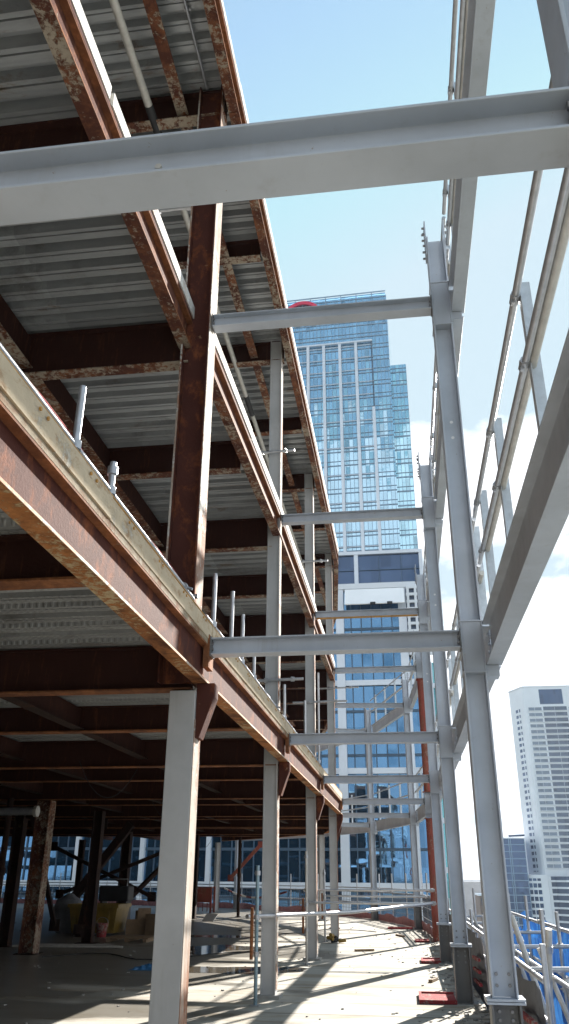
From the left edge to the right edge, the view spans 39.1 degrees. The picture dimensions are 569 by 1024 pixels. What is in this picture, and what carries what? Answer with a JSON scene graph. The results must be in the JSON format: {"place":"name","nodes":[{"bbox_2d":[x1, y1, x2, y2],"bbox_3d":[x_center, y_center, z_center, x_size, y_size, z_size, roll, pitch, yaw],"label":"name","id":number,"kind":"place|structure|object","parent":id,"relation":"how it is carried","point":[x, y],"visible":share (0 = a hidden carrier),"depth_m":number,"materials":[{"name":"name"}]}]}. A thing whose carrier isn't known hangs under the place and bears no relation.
{"place":"outdoors","nodes":[
{"label":"outdoors","id":0,"kind":"place"},
{"bbox_2d":[98,878,133,930],"bbox_3d":[-5.502,12.767,26.091,1.000,1.516,0.600,-3,-25,7],"label":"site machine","id":1,"kind":"object","parent":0,"point":[125,894],"visible":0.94,"depth_m":25.97,"materials":[{"name":"black metal"}]},
{"bbox_2d":[0,548,450,919],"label":"glass building","id":2,"kind":"structure","parent":0,"point":[380,579],"depth_m":71.52,"materials":[{"name":"glass"}]},
{"bbox_2d":[0,903,489,1023],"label":"floor","id":3,"kind":"structure","parent":0,"point":[326,987],"depth_m":13.53,"materials":[{"name":"concrete"}]},
{"bbox_2d":[0,798,13,898],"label":"prop post","id":4,"kind":"object","parent":3,"relation":"on","point":[6,833],"visible":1,"depth_m":18.14,"materials":[{"name":"metal"}]},
{"bbox_2d":[0,807,27,946],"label":"interior column","id":5,"kind":"structure","parent":3,"relation":"on","point":[10,898],"depth_m":20.29,"materials":[{"name":"metal"}]},
{"bbox_2d":[13,800,55,954],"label":"interior column","id":6,"kind":"structure","parent":3,"relation":"on","point":[32,917],"depth_m":18.44,"materials":[{"name":"metal"}]},
{"bbox_2d":[54,894,81,933],"bbox_3d":[-6.631,12.356,24.681,0.920,1.080,0.939,-3,-25,7],"label":"rubble bag","id":7,"kind":"object","parent":3,"relation":"on","point":[62,910],"visible":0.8,"depth_m":24.36,"materials":[{"name":"white fabric"}]},
{"bbox_2d":[0,875,150,905],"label":"edge barrier","id":8,"kind":"object","parent":3,"relation":"on","point":[140,902],"visible":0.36,"depth_m":48.46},
{"bbox_2d":[74,811,105,943],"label":"interior column","id":9,"kind":"structure","parent":3,"relation":"on","point":[93,878],"depth_m":21.38,"materials":[{"name":"metal"}]},
{"bbox_2d":[68,903,131,933],"bbox_3d":[-5.582,12.221,24.133,1.580,0.770,1.280,-3,-25,7],"label":"skip","id":10,"kind":"object","parent":3,"relation":"on","point":[115,915],"visible":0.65,"depth_m":23.68,"materials":[{"name":"yellow metal"}]},
{"bbox_2d":[51,842,155,901],"bbox_3d":[-6.471,12.712,28.373,4.079,1.906,0.120,-3,-25,7],"label":"diagonal brace","id":11,"kind":"object","parent":3,"relation":"on","point":[151,896],"visible":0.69,"depth_m":28.24,"materials":[{"name":"metal"}]},
{"bbox_2d":[116,832,132,902],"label":"interior column","id":12,"kind":"structure","parent":3,"relation":"on","point":[126,852],"depth_m":31.56,"materials":[{"name":"metal"}]},
{"bbox_2d":[148,683,217,1023],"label":"steel column","id":13,"kind":"structure","parent":3,"relation":"on","point":[190,714],"depth_m":7.09,"materials":[{"name":"metal"}]},
{"bbox_2d":[0,349,212,684],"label":"floor edge beam","id":14,"kind":"structure","parent":13,"relation":"attached to","point":[59,502],"depth_m":4.92,"materials":[{"name":"red metal"}]},
{"bbox_2d":[157,84,226,687],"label":"rusty column","id":15,"kind":"structure","parent":13,"relation":"on","point":[185,544],"depth_m":9.06,"materials":[{"name":"red metal"}]},
{"bbox_2d":[195,626,289,761],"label":"floor edge beam","id":16,"kind":"structure","parent":13,"relation":"attached to","point":[245,703],"depth_m":9.94,"materials":[{"name":"red metal"}]},
{"bbox_2d":[3,918,490,1023],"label":"rubble","id":17,"kind":"object","parent":3,"relation":"on","point":[466,1014],"visible":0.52,"depth_m":12.34,"materials":[{"name":"concrete"}]},
{"bbox_2d":[189,966,307,974],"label":"puddle","id":18,"kind":"object","parent":3,"relation":"on","point":[228,970],"visible":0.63,"depth_m":15.05,"materials":[{"name":"liquid"}]},
{"bbox_2d":[249,865,260,1006],"bbox_3d":[-0.404,5.934,11.287,0.163,1.749,0.148,-3,-25,7],"label":"upright tube","id":19,"kind":"object","parent":3,"relation":"on","point":[256,918],"visible":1,"depth_m":11.26,"materials":[{"name":"metal"}]},
{"bbox_2d":[257,340,290,999],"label":"steel column","id":20,"kind":"structure","parent":3,"relation":"on","point":[276,776],"depth_m":12.95,"materials":[{"name":"metal"}]},
{"bbox_2d":[0,509,252,741],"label":"floor deck","id":21,"kind":"structure","parent":20,"relation":"on","point":[60,618],"depth_m":7.47,"materials":[{"name":"metal"}]},
{"bbox_2d":[0,534,85,590],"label":"floor beam","id":22,"kind":"structure","parent":21,"relation":"attached to","point":[27,561],"depth_m":5.33,"materials":[{"name":"red metal"}]},
{"bbox_2d":[73,385,86,451],"bbox_3d":[-1.336,-0.523,5.170,0.074,0.640,0.123,6,-25,-13],"label":"scaffold tube","id":23,"kind":"object","parent":21,"relation":"on","point":[79,413],"visible":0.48,"depth_m":5.17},
{"bbox_2d":[0,343,194,599],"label":"edge tube","id":24,"kind":"object","parent":23,"relation":"attached to","point":[48,408],"visible":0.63,"depth_m":5.26,"materials":[{"name":"metal"}]},
{"bbox_2d":[0,646,192,696],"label":"floor beam","id":25,"kind":"structure","parent":21,"relation":"attached to","point":[89,671],"depth_m":8.01,"materials":[{"name":"red metal"}]},
{"bbox_2d":[0,704,244,734],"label":"floor beam","id":26,"kind":"structure","parent":21,"relation":"attached to","point":[117,719],"depth_m":10.73,"materials":[{"name":"red metal"}]},
{"bbox_2d":[0,738,278,769],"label":"floor beam","id":27,"kind":"structure","parent":21,"relation":"attached to","point":[237,752],"depth_m":13.41,"materials":[{"name":"red metal"}]},
{"bbox_2d":[0,767,298,782],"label":"floor beam","id":28,"kind":"structure","parent":21,"relation":"attached to","point":[140,775],"depth_m":16.24,"materials":[{"name":"red metal"}]},
{"bbox_2d":[0,780,305,800],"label":"floor beam","id":29,"kind":"structure","parent":21,"relation":"attached to","point":[295,789],"depth_m":18.98,"materials":[{"name":"red metal"}]},
{"bbox_2d":[0,829,323,834],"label":"floor beam","id":30,"kind":"structure","parent":21,"relation":"attached to","point":[204,832],"depth_m":34.63,"materials":[{"name":"red metal"}]},
{"bbox_2d":[0,799,325,805],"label":"floor beam","id":31,"kind":"structure","parent":21,"relation":"attached to","point":[150,803],"depth_m":21.74,"materials":[{"name":"red metal"}]},
{"bbox_2d":[0,805,328,817],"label":"floor beam","id":32,"kind":"structure","parent":21,"relation":"attached to","point":[202,811],"depth_m":24.34,"materials":[{"name":"red metal"}]},
{"bbox_2d":[0,820,328,827],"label":"floor beam","id":33,"kind":"structure","parent":21,"relation":"attached to","point":[199,824],"depth_m":29.63,"materials":[{"name":"red metal"}]},
{"bbox_2d":[0,817,328,819],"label":"floor beam","id":34,"kind":"structure","parent":21,"relation":"attached to","point":[197,818],"depth_m":27.00,"materials":[{"name":"red metal"}]},
{"bbox_2d":[71,822,134,897],"bbox_3d":[-6.260,11.899,26.825,2.297,2.851,0.260,-3,-25,7],"label":"diagonal brace","id":35,"kind":"object","parent":34,"relation":"attached to","point":[126,830],"visible":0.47,"depth_m":26.89,"materials":[{"name":"metal"}]},
{"bbox_2d":[0,0,326,704],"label":"floor deck","id":36,"kind":"structure","parent":20,"relation":"on","point":[81,273],"depth_m":9.24,"materials":[{"name":"metal"}]},
{"bbox_2d":[0,117,89,151],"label":"floor beam","id":37,"kind":"structure","parent":36,"relation":"attached to","point":[43,133],"depth_m":7.07,"materials":[{"name":"red metal"}]},
{"bbox_2d":[21,322,187,381],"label":"floor beam","id":38,"kind":"structure","parent":36,"relation":"attached to","point":[120,350],"depth_m":9.64,"materials":[{"name":"red metal"}]},
{"bbox_2d":[29,0,194,350],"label":"floor edge beam","id":39,"kind":"structure","parent":36,"relation":"attached to","point":[66,30],"depth_m":6.80,"materials":[{"name":"red metal"}]},
{"bbox_2d":[102,441,240,480],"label":"floor beam","id":40,"kind":"structure","parent":36,"relation":"attached to","point":[146,462],"depth_m":12.28,"materials":[{"name":"red metal"}]},
{"bbox_2d":[157,518,271,554],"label":"floor beam","id":41,"kind":"structure","parent":36,"relation":"attached to","point":[238,535],"depth_m":14.81,"materials":[{"name":"red metal"}]},
{"bbox_2d":[213,335,281,537],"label":"floor edge beam","id":42,"kind":"structure","parent":36,"relation":"attached to","point":[228,403],"depth_m":11.82,"materials":[{"name":"red metal"}]},
{"bbox_2d":[202,573,293,599],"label":"floor beam","id":43,"kind":"structure","parent":36,"relation":"attached to","point":[247,586],"depth_m":17.58,"materials":[{"name":"red metal"}]},
{"bbox_2d":[222,613,304,636],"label":"floor beam","id":44,"kind":"structure","parent":36,"relation":"attached to","point":[291,624],"depth_m":20.23,"materials":[{"name":"red metal"}]},
{"bbox_2d":[261,669,326,689],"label":"floor beam","id":45,"kind":"structure","parent":36,"relation":"attached to","point":[297,684],"depth_m":25.55,"materials":[{"name":"red metal"}]},
{"bbox_2d":[281,509,315,628],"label":"floor edge beam","id":46,"kind":"structure","parent":36,"relation":"attached to","point":[293,566],"depth_m":17.14,"materials":[{"name":"red metal"}]},
{"bbox_2d":[80,0,333,624],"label":"floor deck","id":47,"kind":"structure","parent":20,"relation":"on","point":[238,224],"depth_m":11.76,"materials":[{"name":"metal"}]},
{"bbox_2d":[118,90,226,133],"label":"floor beam","id":48,"kind":"structure","parent":47,"relation":"attached to","point":[135,115],"depth_m":11.23,"materials":[{"name":"red metal"}]},
{"bbox_2d":[109,0,304,571],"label":"service pipe","id":49,"kind":"object","parent":47,"relation":"hanging from","point":[131,54],"visible":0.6,"depth_m":11.00,"materials":[{"name":"metal"}]},
{"bbox_2d":[172,239,260,268],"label":"floor beam","id":50,"kind":"structure","parent":47,"relation":"attached to","point":[244,251],"depth_m":13.82,"materials":[{"name":"red metal"}]},
{"bbox_2d":[202,0,239,112],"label":"floor edge beam","id":51,"kind":"structure","parent":47,"relation":"attached to","point":[215,13],"depth_m":10.40,"materials":[{"name":"red metal"}]},
{"bbox_2d":[221,341,284,367],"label":"floor beam","id":52,"kind":"structure","parent":47,"relation":"attached to","point":[242,355],"depth_m":16.43,"materials":[{"name":"red metal"}]},
{"bbox_2d":[229,83,292,357],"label":"floor edge beam","id":53,"kind":"structure","parent":47,"relation":"attached to","point":[259,210],"depth_m":13.70,"materials":[{"name":"red metal"}]},
{"bbox_2d":[249,417,301,435],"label":"floor beam","id":54,"kind":"structure","parent":47,"relation":"attached to","point":[292,425],"depth_m":19.14,"materials":[{"name":"red metal"}]},
{"bbox_2d":[286,335,320,486],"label":"floor edge beam","id":55,"kind":"structure","parent":47,"relation":"attached to","point":[294,368],"depth_m":18.47,"materials":[{"name":"red metal"}]},
{"bbox_2d":[316,468,337,564],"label":"floor edge beam","id":56,"kind":"structure","parent":47,"relation":"attached to","point":[324,505],"depth_m":24.03,"materials":[{"name":"red metal"}]},
{"bbox_2d":[285,726,323,795],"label":"floor edge beam","id":57,"kind":"structure","parent":20,"relation":"attached to","point":[307,769],"depth_m":15.60,"materials":[{"name":"red metal"}]},
{"bbox_2d":[245,901,436,918],"bbox_3d":[1.352,7.055,14.237,0.126,0.139,7.148,-14,-28,29],"label":"safety tube","id":58,"kind":"object","parent":20,"relation":"attached to","point":[293,914],"visible":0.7,"depth_m":13.56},
{"bbox_2d":[240,874,318,911],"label":"edge barrier","id":59,"kind":"object","parent":3,"relation":"on","point":[290,908],"visible":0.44,"depth_m":40.58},
{"bbox_2d":[303,473,324,960],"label":"steel column","id":60,"kind":"structure","parent":3,"relation":"on","point":[314,805],"depth_m":18.75,"materials":[{"name":"metal"}]},
{"bbox_2d":[325,554,342,940],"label":"steel column","id":61,"kind":"structure","parent":3,"relation":"on","point":[335,821],"depth_m":24.23,"materials":[{"name":"metal"}]},
{"bbox_2d":[320,770,341,814],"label":"floor edge beam","id":62,"kind":"structure","parent":61,"relation":"attached to","point":[332,794],"depth_m":21.17,"materials":[{"name":"red metal"}]},
{"bbox_2d":[318,874,380,918],"bbox_3d":[2.806,17.324,36.241,0.265,1.750,6.462,10,-26,-19],"label":"edge barrier","id":63,"kind":"object","parent":3,"relation":"on","point":[363,915],"visible":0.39,"depth_m":35.34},
{"bbox_2d":[364,708,379,920],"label":"steel column","id":64,"kind":"structure","parent":3,"relation":"on","point":[373,874],"depth_m":34.41,"materials":[{"name":"metal"}]},
{"bbox_2d":[378,873,423,926],"bbox_3d":[4.383,14.795,30.665,0.265,1.750,6.362,3,-25,-7],"label":"edge barrier","id":65,"kind":"object","parent":3,"relation":"on","point":[388,916],"visible":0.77,"depth_m":30.39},
{"bbox_2d":[400,673,422,929],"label":"steel column","id":66,"kind":"structure","parent":3,"relation":"on","point":[413,836],"depth_m":28.80,"materials":[{"name":"metal"}]},
{"bbox_2d":[424,818,438,941],"bbox_3d":[4.204,10.376,22.700,0.280,3.182,0.280,-3,-25,7],"label":"tubular prop","id":67,"kind":"object","parent":3,"relation":"on","point":[431,863],"visible":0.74,"depth_m":22.65,"materials":[{"name":"red paint"}]},
{"bbox_2d":[413,630,431,817],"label":"steel column","id":68,"kind":"structure","parent":67,"relation":"on","point":[427,796],"depth_m":23.65,"materials":[{"name":"metal"}]},
{"bbox_2d":[334,665,415,673],"bbox_3d":[2.862,4.979,25.320,2.566,0.190,0.164,-3,-25,7],"label":"crossbeam","id":69,"kind":"object","parent":68,"relation":"attached to","point":[373,669],"visible":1,"depth_m":25.32,"materials":[{"name":"metal"}]},
{"bbox_2d":[340,798,424,809],"bbox_3d":[2.888,8.610,23.671,2.464,0.320,0.200,-3,-25,7],"label":"crossbeam","id":70,"kind":"object","parent":68,"relation":"attached to","point":[393,801],"visible":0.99,"depth_m":23.66,"materials":[{"name":"metal"}]},
{"bbox_2d":[416,678,429,792],"bbox_3d":[4.229,6.752,24.351,0.280,3.347,0.280,-3,-25,7],"label":"tubular prop","id":71,"kind":"object","parent":68,"relation":"on","point":[425,765],"visible":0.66,"depth_m":24.38,"materials":[{"name":"red paint"}]},
{"bbox_2d":[414,564,453,963],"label":"steel column","id":72,"kind":"structure","parent":3,"relation":"on","point":[443,924],"depth_m":18.00,"materials":[{"name":"metal"}]},
{"bbox_2d":[315,608,418,619],"bbox_3d":[2.041,2.531,19.959,2.565,0.190,0.155,-3,-25,7],"label":"crossbeam","id":73,"kind":"object","parent":72,"relation":"attached to","point":[373,613],"visible":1,"depth_m":19.95,"materials":[{"name":"metal"}]},
{"bbox_2d":[321,775,429,789],"bbox_3d":[2.066,6.157,18.299,2.462,0.320,0.200,-3,-25,7],"label":"crossbeam","id":74,"kind":"object","parent":72,"relation":"attached to","point":[344,779],"visible":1,"depth_m":18.31,"materials":[{"name":"metal"}]},
{"bbox_2d":[418,991,456,1004],"bbox_3d":[2.206,7.018,11.580,0.520,0.049,0.950,-3,-25,7],"label":"base tray","id":75,"kind":"object","parent":3,"relation":"on","point":[434,997],"visible":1,"depth_m":11.49,"materials":[{"name":"red plastic"}]},
{"bbox_2d":[416,451,478,1004],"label":"steel column","id":76,"kind":"structure","parent":3,"relation":"on","point":[460,945],"depth_m":12.62,"materials":[{"name":"metal"}]},
{"bbox_2d":[281,506,422,525],"bbox_3d":[1.220,0.083,14.598,2.565,0.190,0.155,-3,-25,7],"label":"crossbeam","id":77,"kind":"object","parent":76,"relation":"attached to","point":[353,516],"visible":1,"depth_m":14.58,"materials":[{"name":"metal"}]},
{"bbox_2d":[285,730,438,753],"bbox_3d":[1.245,3.710,12.938,2.462,0.320,0.200,-3,-25,7],"label":"crossbeam","id":78,"kind":"object","parent":76,"relation":"attached to","point":[422,737],"visible":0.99,"depth_m":12.94,"materials":[{"name":"metal"}]},
{"bbox_2d":[434,289,463,526],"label":"perimeter beam","id":79,"kind":"structure","parent":76,"relation":"attached to","point":[440,488],"depth_m":12.86,"materials":[{"name":"metal"}]},
{"bbox_2d":[430,216,452,469],"bbox_3d":[2.385,-1.992,12.215,0.139,1.260,5.730,-3,-25,7],"label":"edge guardrail","id":80,"kind":"object","parent":79,"relation":"on","point":[434,436],"visible":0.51,"depth_m":13.25,"materials":[{"name":"metal"}]},
{"bbox_2d":[452,625,500,760],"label":"perimeter beam","id":81,"kind":"structure","parent":76,"relation":"attached to","point":[459,724],"depth_m":11.19,"materials":[{"name":"metal"}]},
{"bbox_2d":[447,517,488,713],"bbox_3d":[2.359,1.693,10.537,0.139,1.260,5.730,-3,-25,7],"label":"edge guardrail","id":82,"kind":"object","parent":81,"relation":"on","point":[456,663],"visible":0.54,"depth_m":9.69,"materials":[{"name":"metal"}]},
{"bbox_2d":[421,219,526,1023],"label":"steel column","id":83,"kind":"structure","parent":3,"relation":"on","point":[505,1001],"depth_m":7.42,"materials":[{"name":"metal"}]},
{"bbox_2d":[211,295,431,334],"bbox_3d":[0.420,-2.303,9.372,2.565,0.190,0.155,-3,-25,7],"label":"crossbeam","id":84,"kind":"object","parent":83,"relation":"attached to","point":[328,314],"visible":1,"depth_m":9.35,"materials":[{"name":"metal"}]},
{"bbox_2d":[203,628,461,671],"bbox_3d":[0.445,1.324,7.713,2.462,0.320,0.200,-3,-25,7],"label":"crossbeam","id":85,"kind":"object","parent":83,"relation":"attached to","point":[349,643],"visible":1,"depth_m":7.72,"materials":[{"name":"metal"}]},
{"bbox_2d":[449,0,495,327],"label":"perimeter beam","id":86,"kind":"structure","parent":83,"relation":"attached to","point":[480,21],"depth_m":7.40,"materials":[{"name":"metal"}]},
{"bbox_2d":[442,0,468,245],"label":"edge guardrail","id":87,"kind":"object","parent":86,"relation":"on","point":[455,88],"visible":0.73,"depth_m":7.71,"materials":[{"name":"metal"}]},
{"bbox_2d":[482,329,568,679],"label":"perimeter beam","id":88,"kind":"structure","parent":83,"relation":"attached to","point":[541,514],"depth_m":4.89,"materials":[{"name":"metal"}]},
{"bbox_2d":[472,77,568,594],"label":"edge guardrail","id":89,"kind":"object","parent":88,"relation":"on","point":[535,319],"visible":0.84,"depth_m":5.00,"materials":[{"name":"metal"}]},
{"bbox_2d":[536,0,568,87],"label":"steel column","id":90,"kind":"structure","parent":3,"relation":"on","point":[554,16],"depth_m":2.61,"materials":[{"name":"metal"}]},
{"bbox_2d":[0,86,568,225],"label":"crossbeam","id":91,"kind":"object","parent":90,"relation":"attached to","point":[516,132],"visible":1,"depth_m":2.48,"materials":[{"name":"metal"}]},
{"bbox_2d":[287,290,417,551],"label":"office tower","id":92,"kind":"structure","parent":0,"point":[355,383],"depth_m":207.33,"materials":[{"name":"blue glass"}]},
{"bbox_2d":[223,0,568,880],"label":"sky","id":93,"kind":"structure","parent":0,"point":[294,58],"materials":[{"name":"blue"}]},
{"bbox_2d":[508,685,568,930],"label":"residential tower","id":94,"kind":"structure","parent":0,"point":[540,719],"depth_m":369.27,"materials":[{"name":"white concrete"}]},
{"bbox_3d":[2.206,4.121,2.522,1.001,4.820,0.313,-3,-25,7],"label":"scaffold standard","id":95,"kind":"object","parent":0,"visible":0},
{"bbox_2d":[467,918,568,990],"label":"handrail tube","id":96,"kind":"object","parent":95,"relation":"attached to","point":[562,983],"visible":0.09,"depth_m":7.84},
{"bbox_2d":[481,896,540,966],"bbox_3d":[3.724,8.637,12.437,1.001,4.840,0.313,-3,-25,7],"label":"scaffold standard","id":97,"kind":"object","parent":96,"relation":"attached to","point":[528,931],"visible":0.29,"depth_m":13.20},
{"bbox_2d":[467,909,489,1009],"bbox_3d":[3.288,7.738,14.138,0.154,1.320,5.398,-3,-25,7],"label":"edge screen","id":98,"kind":"object","parent":97,"relation":"attached to","point":[480,979],"visible":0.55,"depth_m":12.66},
{"bbox_2d":[509,896,568,1011],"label":"scaffold standard","id":99,"kind":"object","parent":96,"relation":"attached to","point":[559,945],"visible":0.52,"depth_m":10.46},
{"bbox_2d":[513,926,568,1023],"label":"debris netting","id":100,"kind":"object","parent":99,"relation":"hanging from","point":[560,1017],"visible":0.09,"depth_m":12.64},
{"bbox_2d":[530,909,568,1023],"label":"scaffold standard","id":101,"kind":"object","parent":96,"relation":"attached to","point":[555,969],"visible":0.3,"depth_m":7.88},
{"bbox_2d":[486,944,553,1023],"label":"edge screen","id":102,"kind":"object","parent":101,"relation":"attached to","point":[530,993],"visible":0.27,"depth_m":6.95,"materials":[{"name":"metal"}]},
{"label":"ground","id":103,"kind":"structure","parent":0,"visible":0},
{"bbox_2d":[503,834,532,928],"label":"office block","id":104,"kind":"structure","parent":103,"relation":"on","point":[517,869],"depth_m":351.23,"materials":[{"name":"blue glass"}]},
{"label":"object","id":105,"kind":"object","parent":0,"visible":0},
{"bbox_3d":[-31.577,-0.579,3.823,59.530,0.333,0.170,-3,-25,7],"label":"floor beam","id":106,"kind":"object","parent":105,"relation":"attached to","visible":0},
{"bbox_2d":[0,782,224,835],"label":"lengthwise beam","id":107,"kind":"structure","parent":106,"relation":"attached to","point":[36,788],"depth_m":19.07,"materials":[{"name":"metal"}]},
{"bbox_2d":[0,735,253,830],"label":"lengthwise beam","id":108,"kind":"structure","parent":106,"relation":"attached to","point":[12,749],"depth_m":15.45,"materials":[{"name":"metal"}]},
{"bbox_2d":[0,696,288,823],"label":"lengthwise beam","id":109,"kind":"structure","parent":106,"relation":"attached to","point":[61,711],"depth_m":10.64,"materials":[{"name":"metal"}]},
{"bbox_3d":[-31.331,-2.825,8.141,59.140,0.583,0.170,-3,-25,7],"label":"floor beam","id":110,"kind":"object","parent":105,"relation":"attached to","visible":0},
{"bbox_2d":[0,294,294,725],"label":"lengthwise beam","id":111,"kind":"structure","parent":110,"relation":"attached to","point":[15,339],"depth_m":11.52,"materials":[{"name":"red metal"}]},
{"bbox_3d":[-31.097,-6.483,9.775,59.560,0.458,0.170,-3,-25,7],"label":"floor beam","id":112,"kind":"object","parent":105,"relation":"on","visible":0},
{"bbox_2d":[143,0,325,606],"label":"lengthwise beam","id":113,"kind":"structure","parent":112,"relation":"attached to","point":[161,40],"depth_m":13.53,"materials":[{"name":"red metal"}]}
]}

